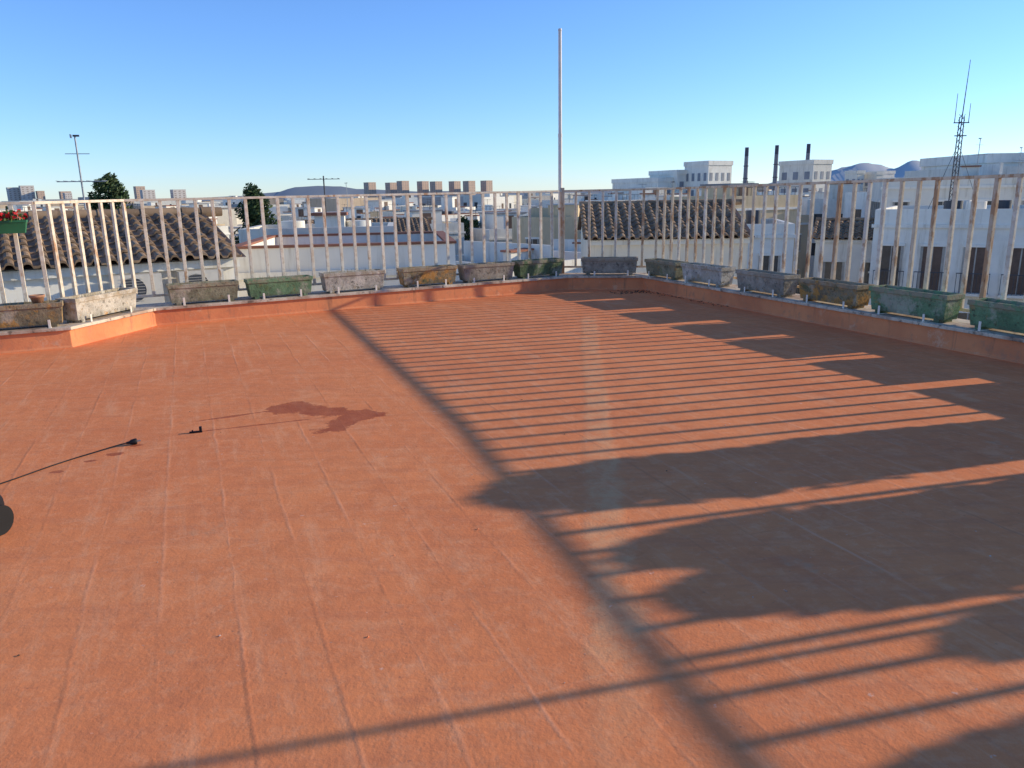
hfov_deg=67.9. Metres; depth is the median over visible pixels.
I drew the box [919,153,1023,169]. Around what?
white apartment block
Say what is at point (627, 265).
concrete planter
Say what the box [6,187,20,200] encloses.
apartment tower
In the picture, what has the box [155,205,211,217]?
white townhouse
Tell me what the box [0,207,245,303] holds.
tiled roof house
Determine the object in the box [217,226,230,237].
white townhouse
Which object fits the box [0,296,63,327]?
concrete planter
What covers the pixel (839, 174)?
distant mountain
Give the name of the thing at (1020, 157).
tv antenna
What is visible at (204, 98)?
sky
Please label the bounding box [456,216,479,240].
pine tree
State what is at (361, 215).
white townhouse
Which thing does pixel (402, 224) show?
tiled roof house
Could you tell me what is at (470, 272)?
concrete planter
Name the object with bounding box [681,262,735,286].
concrete planter
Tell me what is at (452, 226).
white townhouse
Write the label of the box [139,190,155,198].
apartment tower
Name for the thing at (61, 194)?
apartment tower
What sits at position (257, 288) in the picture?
concrete planter
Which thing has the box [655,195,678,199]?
white townhouse
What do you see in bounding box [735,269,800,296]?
concrete planter
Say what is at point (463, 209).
white townhouse
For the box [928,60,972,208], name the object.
radio mast
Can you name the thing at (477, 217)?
white townhouse
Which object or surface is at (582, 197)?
white townhouse
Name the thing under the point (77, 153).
tv antenna
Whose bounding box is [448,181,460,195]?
beige tower block
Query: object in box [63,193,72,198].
apartment tower
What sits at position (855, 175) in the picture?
white apartment block
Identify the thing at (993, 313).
concrete planter
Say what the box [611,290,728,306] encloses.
dry leaf litter
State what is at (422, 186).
beige tower block
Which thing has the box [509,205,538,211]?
white townhouse
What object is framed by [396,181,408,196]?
beige tower block
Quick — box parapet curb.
[0,278,1023,363]
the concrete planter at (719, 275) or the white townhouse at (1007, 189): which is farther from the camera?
the white townhouse at (1007, 189)
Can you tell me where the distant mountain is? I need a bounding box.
[768,160,920,183]
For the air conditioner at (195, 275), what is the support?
attached to the tiled roof house at (31, 262)
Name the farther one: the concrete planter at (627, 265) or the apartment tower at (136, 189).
the apartment tower at (136, 189)
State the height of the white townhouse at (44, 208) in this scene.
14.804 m
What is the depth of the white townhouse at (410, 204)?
136.19 m
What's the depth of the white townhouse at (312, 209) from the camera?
129.81 m
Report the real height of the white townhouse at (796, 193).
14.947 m
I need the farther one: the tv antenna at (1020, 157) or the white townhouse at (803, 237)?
the white townhouse at (803, 237)
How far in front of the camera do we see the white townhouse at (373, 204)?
123.25 m
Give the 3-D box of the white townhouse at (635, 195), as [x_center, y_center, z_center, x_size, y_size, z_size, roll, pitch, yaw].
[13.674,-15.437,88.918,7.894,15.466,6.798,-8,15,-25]
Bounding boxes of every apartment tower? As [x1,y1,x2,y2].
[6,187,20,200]
[18,185,35,200]
[35,191,45,198]
[58,191,70,198]
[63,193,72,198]
[133,186,144,198]
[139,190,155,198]
[170,189,186,197]
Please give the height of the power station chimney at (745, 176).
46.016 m
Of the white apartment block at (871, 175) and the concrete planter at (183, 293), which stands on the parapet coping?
the concrete planter at (183, 293)
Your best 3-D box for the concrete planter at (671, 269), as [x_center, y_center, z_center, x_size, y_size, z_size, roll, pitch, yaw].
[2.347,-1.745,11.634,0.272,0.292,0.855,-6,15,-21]
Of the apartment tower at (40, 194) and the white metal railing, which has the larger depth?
the apartment tower at (40, 194)
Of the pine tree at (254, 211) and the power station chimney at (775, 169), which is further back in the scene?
the power station chimney at (775, 169)
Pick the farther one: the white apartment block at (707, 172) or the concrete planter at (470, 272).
the white apartment block at (707, 172)
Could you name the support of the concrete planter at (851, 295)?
on the parapet coping
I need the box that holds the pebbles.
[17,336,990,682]
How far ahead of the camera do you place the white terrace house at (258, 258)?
19.39 m
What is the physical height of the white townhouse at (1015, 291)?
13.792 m
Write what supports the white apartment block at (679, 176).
on the town ground
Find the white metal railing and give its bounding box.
[0,173,1023,311]
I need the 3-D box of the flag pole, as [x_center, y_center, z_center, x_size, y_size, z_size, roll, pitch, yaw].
[0.787,-2.977,12.340,0.090,5.180,0.200,-1,14,0]
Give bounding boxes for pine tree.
[87,172,134,209]
[230,182,282,243]
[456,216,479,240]
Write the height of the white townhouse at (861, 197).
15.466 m
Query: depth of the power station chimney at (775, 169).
576.68 m
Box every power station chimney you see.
[743,147,748,182]
[772,145,778,188]
[806,144,810,159]
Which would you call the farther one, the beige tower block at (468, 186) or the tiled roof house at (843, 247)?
the beige tower block at (468, 186)
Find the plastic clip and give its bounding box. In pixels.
[189,426,201,433]
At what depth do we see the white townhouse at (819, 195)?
110.03 m
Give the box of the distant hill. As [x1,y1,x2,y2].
[202,186,611,200]
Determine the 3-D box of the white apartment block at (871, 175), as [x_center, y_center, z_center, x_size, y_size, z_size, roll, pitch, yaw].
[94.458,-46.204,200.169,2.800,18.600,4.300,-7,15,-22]
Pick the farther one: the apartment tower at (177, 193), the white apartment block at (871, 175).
the apartment tower at (177, 193)
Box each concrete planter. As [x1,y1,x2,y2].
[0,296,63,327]
[55,286,137,322]
[165,279,238,305]
[243,273,312,298]
[319,268,384,293]
[396,264,457,286]
[456,260,514,282]
[511,258,563,278]
[581,256,637,275]
[644,258,688,279]
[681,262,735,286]
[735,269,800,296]
[798,277,873,308]
[869,285,964,322]
[967,298,1023,332]
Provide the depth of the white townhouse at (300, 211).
118.80 m
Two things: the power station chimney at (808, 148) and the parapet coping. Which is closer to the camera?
the parapet coping
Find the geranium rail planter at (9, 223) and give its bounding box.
[0,206,27,233]
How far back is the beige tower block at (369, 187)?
1445.48 m
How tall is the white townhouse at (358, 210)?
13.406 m
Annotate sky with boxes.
[0,0,1023,201]
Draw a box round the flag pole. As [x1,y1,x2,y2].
[557,28,561,257]
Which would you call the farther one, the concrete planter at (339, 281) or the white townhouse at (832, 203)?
the white townhouse at (832, 203)
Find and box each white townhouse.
[36,204,67,210]
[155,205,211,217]
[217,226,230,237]
[269,207,321,223]
[289,207,306,220]
[303,212,316,219]
[342,200,399,211]
[342,206,378,217]
[345,205,372,218]
[370,207,399,216]
[382,204,418,216]
[383,204,465,254]
[396,199,478,219]
[396,200,440,208]
[422,196,475,210]
[442,215,479,224]
[451,202,503,214]
[455,241,580,280]
[464,210,526,242]
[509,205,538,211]
[512,194,580,244]
[553,232,580,251]
[573,195,597,202]
[585,184,674,200]
[604,191,628,199]
[640,193,670,199]
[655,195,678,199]
[670,181,802,273]
[745,210,794,272]
[758,191,809,214]
[768,190,816,195]
[795,215,808,293]
[807,183,860,276]
[808,191,828,198]
[843,192,866,217]
[868,200,1023,319]
[869,163,1023,217]
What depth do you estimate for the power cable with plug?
4.59 m
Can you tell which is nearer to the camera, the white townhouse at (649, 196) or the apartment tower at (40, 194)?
the white townhouse at (649, 196)
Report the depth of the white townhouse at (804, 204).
93.59 m
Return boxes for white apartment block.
[611,177,673,193]
[649,170,686,192]
[684,161,732,195]
[778,159,833,192]
[844,170,865,190]
[863,172,884,190]
[868,171,895,177]
[904,166,1023,177]
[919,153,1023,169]
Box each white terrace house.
[235,231,458,296]
[238,176,393,242]
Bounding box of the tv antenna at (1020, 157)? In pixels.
[1015,147,1023,172]
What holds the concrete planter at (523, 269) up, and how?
on the parapet coping
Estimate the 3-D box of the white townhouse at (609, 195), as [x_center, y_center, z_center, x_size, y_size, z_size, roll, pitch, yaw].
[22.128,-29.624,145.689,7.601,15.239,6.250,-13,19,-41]
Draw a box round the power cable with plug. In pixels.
[0,438,140,483]
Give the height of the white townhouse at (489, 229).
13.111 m
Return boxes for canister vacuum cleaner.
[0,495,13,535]
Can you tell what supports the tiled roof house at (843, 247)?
on the town ground
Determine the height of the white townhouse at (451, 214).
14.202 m
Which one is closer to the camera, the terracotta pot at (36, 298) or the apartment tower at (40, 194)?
the terracotta pot at (36, 298)
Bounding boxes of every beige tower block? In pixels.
[364,182,376,196]
[385,182,396,196]
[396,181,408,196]
[417,181,428,197]
[430,181,442,195]
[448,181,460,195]
[463,181,475,194]
[480,180,492,191]
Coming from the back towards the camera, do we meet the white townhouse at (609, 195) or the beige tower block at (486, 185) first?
the beige tower block at (486, 185)
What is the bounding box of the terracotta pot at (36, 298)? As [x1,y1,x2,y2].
[28,294,44,303]
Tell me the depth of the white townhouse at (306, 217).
105.80 m
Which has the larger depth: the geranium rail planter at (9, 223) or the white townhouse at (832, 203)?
the white townhouse at (832, 203)
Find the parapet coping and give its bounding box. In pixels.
[0,273,1023,342]
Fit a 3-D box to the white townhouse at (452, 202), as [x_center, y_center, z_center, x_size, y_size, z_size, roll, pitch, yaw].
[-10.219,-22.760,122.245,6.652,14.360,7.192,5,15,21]
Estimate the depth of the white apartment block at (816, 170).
142.23 m
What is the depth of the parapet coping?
9.48 m
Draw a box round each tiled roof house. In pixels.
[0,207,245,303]
[303,217,432,231]
[577,199,754,284]
[812,217,874,283]
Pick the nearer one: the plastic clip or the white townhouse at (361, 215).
the plastic clip
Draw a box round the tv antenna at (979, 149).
[977,138,989,164]
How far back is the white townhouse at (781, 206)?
55.35 m
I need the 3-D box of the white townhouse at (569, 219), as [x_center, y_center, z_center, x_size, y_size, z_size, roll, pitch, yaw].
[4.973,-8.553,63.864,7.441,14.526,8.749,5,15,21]
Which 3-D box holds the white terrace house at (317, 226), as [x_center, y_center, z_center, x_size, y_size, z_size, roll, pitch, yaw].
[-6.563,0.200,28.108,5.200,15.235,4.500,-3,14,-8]
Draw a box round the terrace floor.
[0,290,1023,767]
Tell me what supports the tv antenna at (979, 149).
on the white townhouse at (1007, 189)
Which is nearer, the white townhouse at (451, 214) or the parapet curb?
the parapet curb
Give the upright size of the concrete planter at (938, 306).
0.306 m
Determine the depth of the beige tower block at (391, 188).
1503.75 m
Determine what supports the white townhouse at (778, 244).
on the town ground
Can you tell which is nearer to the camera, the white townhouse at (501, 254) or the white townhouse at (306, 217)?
the white townhouse at (501, 254)
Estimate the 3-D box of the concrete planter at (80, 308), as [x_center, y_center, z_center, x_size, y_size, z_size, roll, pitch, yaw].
[-4.697,-0.921,8.681,0.272,0.360,1.014,2,14,11]
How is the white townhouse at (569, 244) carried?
on the town ground
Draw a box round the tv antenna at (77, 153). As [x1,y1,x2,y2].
[57,134,105,209]
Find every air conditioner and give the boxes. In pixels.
[113,272,164,304]
[176,268,223,282]
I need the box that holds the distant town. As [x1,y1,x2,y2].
[0,186,865,240]
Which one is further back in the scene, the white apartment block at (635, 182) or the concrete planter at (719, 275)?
the white apartment block at (635, 182)
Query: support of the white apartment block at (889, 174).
on the town ground
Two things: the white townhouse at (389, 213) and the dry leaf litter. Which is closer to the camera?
the dry leaf litter
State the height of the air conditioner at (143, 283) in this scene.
0.610 m
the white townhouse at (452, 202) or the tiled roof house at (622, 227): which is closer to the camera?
the tiled roof house at (622, 227)
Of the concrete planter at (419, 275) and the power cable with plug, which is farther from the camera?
the concrete planter at (419, 275)
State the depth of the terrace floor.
3.36 m
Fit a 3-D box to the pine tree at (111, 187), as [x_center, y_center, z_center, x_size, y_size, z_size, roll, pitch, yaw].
[-22.926,-4.246,45.150,2.842,16.170,2.743,-1,14,0]
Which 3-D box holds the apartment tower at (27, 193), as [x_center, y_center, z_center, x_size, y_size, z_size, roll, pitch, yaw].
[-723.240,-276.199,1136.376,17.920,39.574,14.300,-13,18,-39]
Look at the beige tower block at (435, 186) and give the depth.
1445.34 m
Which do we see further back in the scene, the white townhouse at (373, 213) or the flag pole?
the white townhouse at (373, 213)
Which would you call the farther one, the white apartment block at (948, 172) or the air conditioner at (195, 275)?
the white apartment block at (948, 172)
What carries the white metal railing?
on the parapet coping

